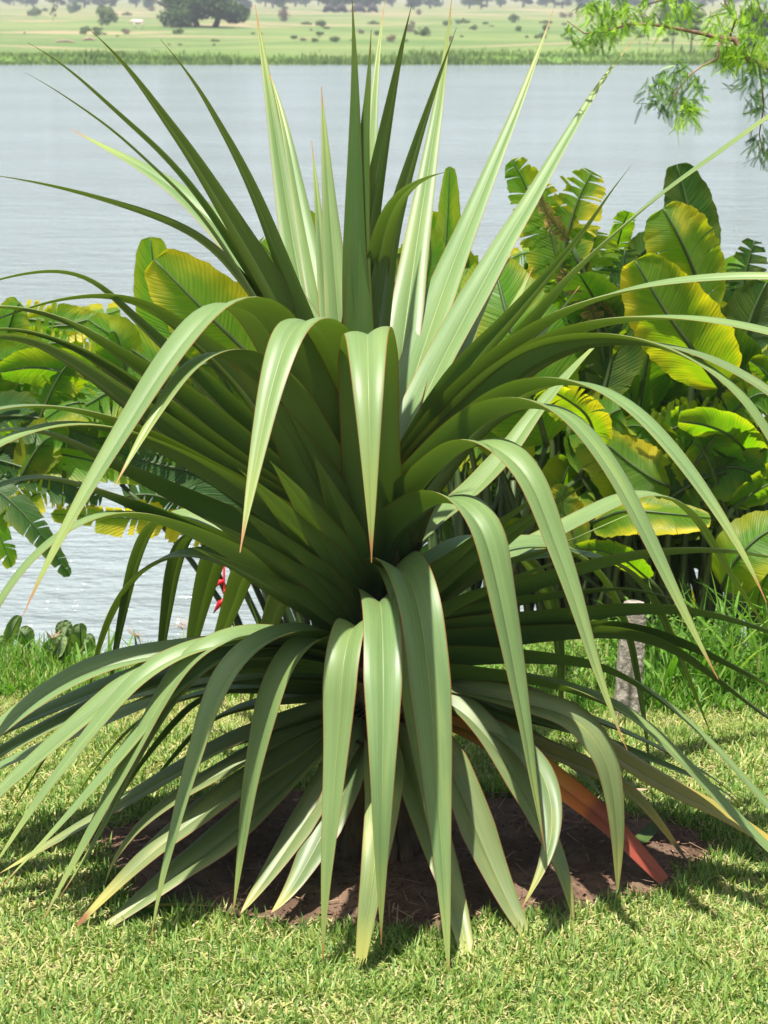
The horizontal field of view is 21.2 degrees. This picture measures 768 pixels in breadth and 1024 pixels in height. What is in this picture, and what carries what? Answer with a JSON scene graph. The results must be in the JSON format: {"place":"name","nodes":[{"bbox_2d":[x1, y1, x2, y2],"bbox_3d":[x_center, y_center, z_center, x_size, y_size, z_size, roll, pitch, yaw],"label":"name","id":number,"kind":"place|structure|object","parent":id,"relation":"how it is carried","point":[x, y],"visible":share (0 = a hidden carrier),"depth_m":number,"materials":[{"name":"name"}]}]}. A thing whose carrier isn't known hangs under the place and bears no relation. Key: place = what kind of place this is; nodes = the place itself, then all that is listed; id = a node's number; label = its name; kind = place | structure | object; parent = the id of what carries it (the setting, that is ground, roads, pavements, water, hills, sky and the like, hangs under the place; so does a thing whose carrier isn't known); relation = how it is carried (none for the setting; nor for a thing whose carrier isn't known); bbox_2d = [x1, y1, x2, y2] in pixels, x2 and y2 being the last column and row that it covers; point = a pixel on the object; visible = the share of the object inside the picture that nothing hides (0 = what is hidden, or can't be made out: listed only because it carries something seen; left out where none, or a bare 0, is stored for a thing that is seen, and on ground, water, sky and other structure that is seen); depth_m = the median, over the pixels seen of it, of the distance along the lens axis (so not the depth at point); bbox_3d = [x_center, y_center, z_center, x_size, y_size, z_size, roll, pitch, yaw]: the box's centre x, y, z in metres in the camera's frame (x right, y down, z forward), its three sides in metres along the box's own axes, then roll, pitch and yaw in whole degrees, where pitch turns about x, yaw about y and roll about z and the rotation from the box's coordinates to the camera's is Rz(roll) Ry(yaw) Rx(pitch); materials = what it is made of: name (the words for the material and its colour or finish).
{"place":"outdoors","nodes":[
{"label":"outdoors","id":0,"kind":"place"},
{"bbox_2d":[0,63,767,652],"bbox_3d":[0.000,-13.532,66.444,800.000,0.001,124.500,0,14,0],"label":"lake water","id":1,"kind":"structure","parent":0,"point":[612,141],"depth_m":38.49,"materials":[{"name":"grey liquid"}]},
{"bbox_2d":[0,41,767,64],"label":"reeds","id":2,"kind":"object","parent":1,"relation":"on","point":[454,58],"visible":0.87,"depth_m":100.14,"materials":[{"name":"green plant"}]},
{"bbox_2d":[0,0,767,1023],"bbox_3d":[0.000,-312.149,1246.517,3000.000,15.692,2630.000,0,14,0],"label":"ground","id":3,"kind":"structure","parent":0,"point":[46,32],"depth_m":148.14,"materials":[{"name":"green plant"}]},
{"bbox_2d":[0,615,24,659],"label":"shore plant","id":4,"kind":"object","parent":3,"relation":"on","point":[13,625],"visible":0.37,"depth_m":5.23,"materials":[{"name":"green plant"}]},
{"bbox_2d":[5,0,19,4],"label":"tree","id":5,"kind":"object","parent":3,"relation":"on","point":[8,1],"visible":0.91,"depth_m":507.17,"materials":[{"name":"green plant"}]},
{"bbox_2d":[24,0,38,6],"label":"tree","id":6,"kind":"object","parent":3,"relation":"on","point":[32,2],"visible":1,"depth_m":455.34,"materials":[{"name":"green plant"}]},
{"bbox_2d":[27,9,38,15],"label":"bush","id":7,"kind":"object","parent":3,"relation":"on","point":[33,12],"visible":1,"depth_m":270.84,"materials":[{"name":"plant"}]},
{"bbox_2d":[30,6,41,14],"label":"bush","id":8,"kind":"object","parent":3,"relation":"on","point":[39,11],"visible":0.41,"depth_m":274.42,"materials":[{"name":"green plant"}]},
{"bbox_2d":[14,625,72,661],"bbox_3d":[-0.853,0.345,5.164,0.150,0.158,0.310,-3,14,-13],"label":"shore plant","id":9,"kind":"object","parent":3,"relation":"on","point":[60,640],"visible":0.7,"depth_m":5.11,"materials":[{"name":"green plant"}]},
{"bbox_2d":[49,0,55,15],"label":"tree","id":10,"kind":"object","parent":3,"relation":"on","point":[53,8],"visible":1,"depth_m":222.50,"materials":[{"name":"plant"}]},
{"bbox_2d":[45,0,65,7],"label":"tree","id":11,"kind":"object","parent":3,"relation":"on","point":[62,2],"visible":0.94,"depth_m":412.28,"materials":[{"name":"plant"}]},
{"bbox_2d":[55,38,75,42],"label":"fallen log","id":12,"kind":"object","parent":3,"relation":"on","point":[64,40],"visible":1,"depth_m":133.77,"materials":[{"name":"beige wood"}]},
{"bbox_2d":[66,1,81,11],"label":"bush","id":13,"kind":"object","parent":3,"relation":"on","point":[75,6],"visible":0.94,"depth_m":348.98,"materials":[{"name":"plant"}]},
{"bbox_2d":[0,297,150,576],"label":"heliconia plant","id":14,"kind":"object","parent":3,"relation":"on","point":[34,454],"visible":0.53,"depth_m":6.04,"materials":[{"name":"green plant"}]},
{"bbox_2d":[55,620,95,658],"bbox_3d":[-0.793,0.336,5.182,0.108,0.163,0.186,0,14,0],"label":"shore plant","id":15,"kind":"object","parent":3,"relation":"on","point":[79,635],"visible":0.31,"depth_m":5.12,"materials":[{"name":"green plant"}]},
{"bbox_2d":[76,0,90,7],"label":"tree","id":16,"kind":"object","parent":3,"relation":"on","point":[85,2],"visible":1,"depth_m":429.14,"materials":[{"name":"grey plant"}]},
{"bbox_2d":[80,26,90,30],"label":"bush","id":17,"kind":"object","parent":3,"relation":"on","point":[87,28],"visible":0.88,"depth_m":170.12,"materials":[{"name":"green plant"}]},
{"bbox_2d":[82,37,95,40],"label":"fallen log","id":18,"kind":"object","parent":3,"relation":"on","point":[87,38],"visible":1,"depth_m":138.36,"materials":[{"name":"brown wood"}]},
{"bbox_2d":[91,27,102,29],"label":"bush","id":19,"kind":"object","parent":3,"relation":"on","point":[98,28],"visible":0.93,"depth_m":171.25,"materials":[{"name":"green plant"}]},
{"bbox_2d":[93,30,101,35],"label":"bush","id":20,"kind":"object","parent":3,"relation":"on","point":[97,32],"visible":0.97,"depth_m":159.79,"materials":[{"name":"green plant"}]},
{"bbox_2d":[91,0,106,6],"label":"tree","id":21,"kind":"object","parent":3,"relation":"on","point":[98,2],"visible":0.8,"depth_m":460.46,"materials":[{"name":"green plant"}]},
{"bbox_2d":[95,5,118,25],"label":"bush","id":22,"kind":"object","parent":3,"relation":"on","point":[106,14],"visible":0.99,"depth_m":199.45,"materials":[{"name":"green plant"}]},
{"bbox_2d":[102,0,118,6],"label":"tree","id":23,"kind":"object","parent":3,"relation":"on","point":[112,2],"visible":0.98,"depth_m":380.89,"materials":[{"name":"green plant"}]},
{"bbox_2d":[121,12,132,15],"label":"bush","id":24,"kind":"object","parent":3,"relation":"on","point":[127,13],"visible":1,"depth_m":292.32,"materials":[{"name":"green plant"}]},
{"bbox_2d":[0,628,256,699],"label":"weeds","id":25,"kind":"object","parent":3,"relation":"on","point":[21,651],"visible":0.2,"depth_m":5.01,"materials":[{"name":"green plant"}]},
{"bbox_2d":[129,0,140,6],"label":"tree","id":26,"kind":"object","parent":3,"relation":"on","point":[135,2],"visible":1,"depth_m":442.35,"materials":[{"name":"green plant"}]},
{"bbox_2d":[126,627,143,643],"bbox_3d":[-0.622,0.347,5.182,0.050,0.118,0.039,13,19,42],"label":"seed head","id":27,"kind":"object","parent":3,"relation":"on","point":[135,634],"visible":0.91,"depth_m":5.17},
{"bbox_2d":[130,19,144,28],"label":"cow","id":28,"kind":"object","parent":3,"relation":"on","point":[134,21],"visible":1,"depth_m":176.60},
{"bbox_2d":[142,0,152,7],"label":"tree","id":29,"kind":"object","parent":3,"relation":"on","point":[147,3],"visible":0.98,"depth_m":403.32,"materials":[{"name":"plant"}]},
{"bbox_2d":[0,210,320,627],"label":"heliconia plant","id":30,"kind":"object","parent":3,"relation":"on","point":[182,284],"visible":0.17,"depth_m":5.95,"materials":[{"name":"green plant"}]},
{"bbox_2d":[75,600,258,660],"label":"tall grass","id":31,"kind":"structure","parent":3,"relation":"on","point":[110,642],"depth_m":5.14,"materials":[{"name":"green plant"}]},
{"bbox_2d":[172,27,184,33],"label":"bush","id":32,"kind":"object","parent":3,"relation":"on","point":[180,30],"visible":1,"depth_m":155.39,"materials":[{"name":"green plant"}]},
{"bbox_2d":[170,617,187,637],"bbox_3d":[-0.506,0.330,5.180,0.067,0.136,0.037,0,14,0],"label":"seed head","id":33,"kind":"object","parent":3,"relation":"on","point":[183,624],"visible":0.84,"depth_m":5.17},
{"bbox_2d":[153,0,250,27],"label":"tree","id":34,"kind":"object","parent":3,"relation":"on","point":[182,13],"visible":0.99,"depth_m":183.32,"materials":[{"name":"green plant"}]},
{"bbox_2d":[235,0,252,8],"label":"tree","id":35,"kind":"object","parent":3,"relation":"on","point":[247,4],"visible":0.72,"depth_m":399.53,"materials":[{"name":"grey plant"}]},
{"bbox_2d":[255,0,268,6],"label":"tree","id":36,"kind":"object","parent":3,"relation":"on","point":[265,1],"visible":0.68,"depth_m":459.73,"materials":[{"name":"green plant"}]},
{"bbox_2d":[267,0,277,7],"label":"tree","id":37,"kind":"object","parent":3,"relation":"on","point":[272,3],"visible":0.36,"depth_m":433.13,"materials":[{"name":"grey plant"}]},
{"bbox_2d":[272,0,290,8],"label":"tree","id":38,"kind":"object","parent":3,"relation":"on","point":[281,3],"visible":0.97,"depth_m":372.82,"materials":[{"name":"green plant"}]},
{"bbox_2d":[278,6,289,21],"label":"bush","id":39,"kind":"object","parent":3,"relation":"on","point":[283,14],"visible":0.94,"depth_m":240.46,"materials":[{"name":"green plant"}]},
{"bbox_2d":[287,0,297,6],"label":"tree","id":40,"kind":"object","parent":3,"relation":"on","point":[293,1],"visible":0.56,"depth_m":470.98,"materials":[{"name":"plant"}]},
{"bbox_2d":[297,0,310,6],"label":"tree","id":41,"kind":"object","parent":3,"relation":"on","point":[302,2],"visible":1,"depth_m":450.65,"materials":[{"name":"plant"}]},
{"bbox_2d":[300,21,311,24],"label":"bush","id":42,"kind":"object","parent":3,"relation":"on","point":[306,23],"visible":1,"depth_m":208.56,"materials":[{"name":"green plant"}]},
{"bbox_2d":[315,20,325,26],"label":"bush","id":43,"kind":"object","parent":3,"relation":"on","point":[322,23],"visible":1,"depth_m":181.99,"materials":[{"name":"green plant"}]},
{"bbox_2d":[322,1,336,12],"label":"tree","id":44,"kind":"object","parent":3,"relation":"on","point":[329,7],"visible":0.97,"depth_m":315.66,"materials":[{"name":"grey plant"}]},
{"bbox_2d":[329,36,337,41],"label":"bush","id":45,"kind":"object","parent":3,"relation":"on","point":[333,39],"visible":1,"depth_m":129.76,"materials":[{"name":"green plant"}]},
{"bbox_2d":[336,1,347,12],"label":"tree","id":46,"kind":"object","parent":3,"relation":"on","point":[341,7],"visible":0.92,"depth_m":320.70,"materials":[{"name":"plant"}]},
{"bbox_2d":[317,0,383,7],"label":"tree","id":47,"kind":"object","parent":3,"relation":"on","point":[364,3],"visible":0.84,"depth_m":360.09,"materials":[{"name":"plant"}]},
{"bbox_2d":[351,1,366,12],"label":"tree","id":48,"kind":"object","parent":3,"relation":"on","point":[358,7],"visible":0.92,"depth_m":327.54,"materials":[{"name":"grey plant"}]},
{"bbox_2d":[367,1,377,12],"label":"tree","id":49,"kind":"object","parent":3,"relation":"on","point":[372,7],"visible":0.96,"depth_m":331.95,"materials":[{"name":"grey plant"}]},
{"bbox_2d":[0,0,767,971],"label":"pandanus plant","id":50,"kind":"object","parent":3,"relation":"on","point":[332,456],"visible":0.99,"depth_m":3.67,"materials":[{"name":"green plant"}]},
{"bbox_2d":[0,694,767,1023],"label":"lawn grass","id":51,"kind":"structure","parent":3,"relation":"on","point":[416,956],"depth_m":3.57,"materials":[{"name":"green plant"}]},
{"bbox_2d":[142,903,217,908],"bbox_3d":[-0.378,0.710,3.707,0.153,0.007,0.026,-1,14,-6],"label":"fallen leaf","id":52,"kind":"object","parent":51,"relation":"on","point":[165,904],"visible":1,"depth_m":3.71,"materials":[{"name":"plant"}]},
{"bbox_2d":[0,638,767,746],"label":"back lawn grass","id":53,"kind":"structure","parent":3,"relation":"on","point":[713,719],"depth_m":4.75,"materials":[{"name":"green plant"}]},
{"bbox_2d":[383,0,395,6],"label":"tree","id":54,"kind":"object","parent":3,"relation":"on","point":[388,2],"visible":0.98,"depth_m":462.02,"materials":[{"name":"green plant"}]},
{"bbox_2d":[386,34,395,41],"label":"bush","id":55,"kind":"object","parent":3,"relation":"on","point":[391,38],"visible":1,"depth_m":130.19,"materials":[{"name":"plant"}]},
{"bbox_2d":[82,784,728,933],"bbox_3d":[0.037,0.649,3.959,1.265,0.033,0.687,0,14,0],"label":"soil bed","id":56,"kind":"object","parent":3,"relation":"on","point":[506,836],"visible":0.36,"depth_m":3.85,"materials":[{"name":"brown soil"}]},
{"bbox_2d":[635,809,666,843],"bbox_3d":[0.510,0.617,4.001,0.029,0.042,0.132,8,16,30],"label":"fallen leaf","id":57,"kind":"object","parent":56,"relation":"on","point":[647,833],"visible":0.56,"depth_m":4.01,"materials":[{"name":"green plant"}]},
{"bbox_2d":[404,27,414,31],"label":"bush","id":58,"kind":"object","parent":3,"relation":"on","point":[409,29],"visible":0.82,"depth_m":169.05,"materials":[{"name":"plant"}]},
{"bbox_2d":[405,0,422,8],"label":"tree","id":59,"kind":"object","parent":3,"relation":"on","point":[414,2],"visible":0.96,"depth_m":382.02,"materials":[{"name":"green plant"}]},
{"bbox_2d":[418,29,430,35],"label":"bush","id":60,"kind":"object","parent":3,"relation":"on","point":[424,32],"visible":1,"depth_m":142.19,"materials":[{"name":"green plant"}]},
{"bbox_2d":[423,0,434,7],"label":"tree","id":61,"kind":"object","parent":3,"relation":"on","point":[428,2],"visible":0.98,"depth_m":408.16,"materials":[{"name":"plant"}]},
{"bbox_2d":[431,0,442,6],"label":"tree","id":62,"kind":"object","parent":3,"relation":"on","point":[436,3],"visible":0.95,"depth_m":450.43,"materials":[{"name":"plant"}]},
{"bbox_2d":[460,0,475,8],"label":"tree","id":63,"kind":"object","parent":3,"relation":"on","point":[466,2],"visible":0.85,"depth_m":416.14,"materials":[{"name":"green plant"}]},
{"bbox_2d":[469,25,477,29],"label":"bush","id":64,"kind":"object","parent":3,"relation":"on","point":[474,27],"visible":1,"depth_m":187.10,"materials":[{"name":"green plant"}]},
{"bbox_2d":[472,0,485,8],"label":"tree","id":65,"kind":"object","parent":3,"relation":"on","point":[478,2],"visible":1,"depth_m":379.61,"materials":[{"name":"green plant"}]},
{"bbox_2d":[495,0,506,6],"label":"tree","id":66,"kind":"object","parent":3,"relation":"on","point":[500,2],"visible":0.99,"depth_m":442.42,"materials":[{"name":"green plant"}]},
{"bbox_2d":[508,13,519,20],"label":"bush","id":67,"kind":"object","parent":3,"relation":"on","point":[513,16],"visible":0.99,"depth_m":223.77,"materials":[{"name":"green plant"}]},
{"bbox_2d":[510,0,532,7],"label":"tree","id":68,"kind":"object","parent":3,"relation":"on","point":[528,2],"visible":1,"depth_m":428.63,"materials":[{"name":"grey plant"}]},
{"bbox_2d":[534,32,546,38],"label":"bush","id":69,"kind":"object","parent":3,"relation":"on","point":[539,35],"visible":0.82,"depth_m":143.82,"materials":[{"name":"green plant"}]},
{"bbox_2d":[536,0,550,6],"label":"tree","id":70,"kind":"object","parent":3,"relation":"on","point":[542,2],"visible":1,"depth_m":462.61,"materials":[{"name":"plant"}]},
{"bbox_2d":[394,166,722,613],"bbox_3d":[0.467,0.045,6.181,1.026,2.144,1.051,0,14,0],"label":"heliconia plant","id":71,"kind":"object","parent":3,"relation":"on","point":[546,430],"visible":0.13,"depth_m":5.82,"materials":[{"name":"green plant"}]},
{"bbox_2d":[554,0,572,7],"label":"tree","id":72,"kind":"object","parent":3,"relation":"on","point":[567,3],"visible":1,"depth_m":411.19,"materials":[{"name":"plant"}]},
{"bbox_2d":[559,12,567,17],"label":"bush","id":73,"kind":"object","parent":3,"relation":"on","point":[562,14],"visible":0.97,"depth_m":244.67,"materials":[{"name":"green plant"}]},
{"bbox_2d":[574,0,586,7],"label":"tree","id":74,"kind":"object","parent":3,"relation":"on","point":[579,2],"visible":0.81,"depth_m":413.08,"materials":[{"name":"plant"}]},
{"bbox_2d":[582,0,602,4],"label":"tree","id":75,"kind":"object","parent":3,"relation":"on","point":[586,2],"visible":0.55,"depth_m":406.40,"materials":[{"name":"green plant"}]},
{"bbox_2d":[420,157,767,621],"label":"heliconia plant","id":76,"kind":"object","parent":3,"relation":"on","point":[554,225],"visible":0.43,"depth_m":5.77,"materials":[{"name":"green plant"}]},
{"bbox_2d":[475,596,767,718],"bbox_3d":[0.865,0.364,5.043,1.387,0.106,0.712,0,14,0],"label":"weeds","id":77,"kind":"object","parent":3,"relation":"on","point":[675,687],"visible":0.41,"depth_m":4.88,"materials":[{"name":"green plant"}]},
{"bbox_2d":[614,599,645,718],"bbox_3d":[0.566,0.353,4.734,0.068,0.304,0.060,0,14,0],"label":"concrete post","id":78,"kind":"object","parent":3,"relation":"on","point":[625,693],"visible":0.45,"depth_m":4.71,"materials":[{"name":"grey concrete"}]},
{"bbox_2d":[626,0,644,9],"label":"tree","id":79,"kind":"object","parent":3,"relation":"on","point":[635,3],"visible":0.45,"depth_m":377.10,"materials":[{"name":"green plant"}]},
{"bbox_2d":[503,163,767,636],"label":"heliconia plant","id":80,"kind":"object","parent":3,"relation":"on","point":[682,226],"visible":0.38,"depth_m":5.66,"materials":[{"name":"green plant"}]},
{"bbox_2d":[561,0,767,171],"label":"feathery tree","id":81,"kind":"object","parent":3,"relation":"on","point":[736,53],"visible":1,"depth_m":4.32,"materials":[{"name":"green plant"}]},
{"bbox_2d":[666,14,679,53],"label":"tree","id":82,"kind":"object","parent":3,"relation":"on","point":[673,34],"visible":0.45,"depth_m":106.26,"materials":[{"name":"green plant"}]},
{"bbox_2d":[655,0,698,23],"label":"tree","id":83,"kind":"object","parent":3,"relation":"on","point":[679,3],"visible":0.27,"depth_m":189.66,"materials":[{"name":"green plant"}]},
{"bbox_2d":[592,548,767,696],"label":"tall grass","id":84,"kind":"structure","parent":3,"relation":"on","point":[722,670],"depth_m":4.96,"materials":[{"name":"green plant"}]},
{"bbox_2d":[680,4,705,53],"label":"tree","id":85,"kind":"object","parent":3,"relation":"on","point":[697,16],"visible":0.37,"depth_m":107.54,"materials":[{"name":"green plant"}]},
{"bbox_2d":[695,0,707,7],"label":"tree","id":86,"kind":"object","parent":3,"relation":"on","point":[702,2],"visible":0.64,"depth_m":435.97,"materials":[{"name":"plant"}]},
{"bbox_2d":[671,238,767,624],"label":"heliconia plant","id":87,"kind":"object","parent":3,"relation":"on","point":[745,300],"visible":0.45,"depth_m":5.75,"materials":[{"name":"green plant"}]},
{"bbox_2d":[738,6,767,51],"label":"tree","id":88,"kind":"object","parent":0,"point":[765,20],"visible":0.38,"depth_m":109.93,"materials":[{"name":"green plant"}]}
]}

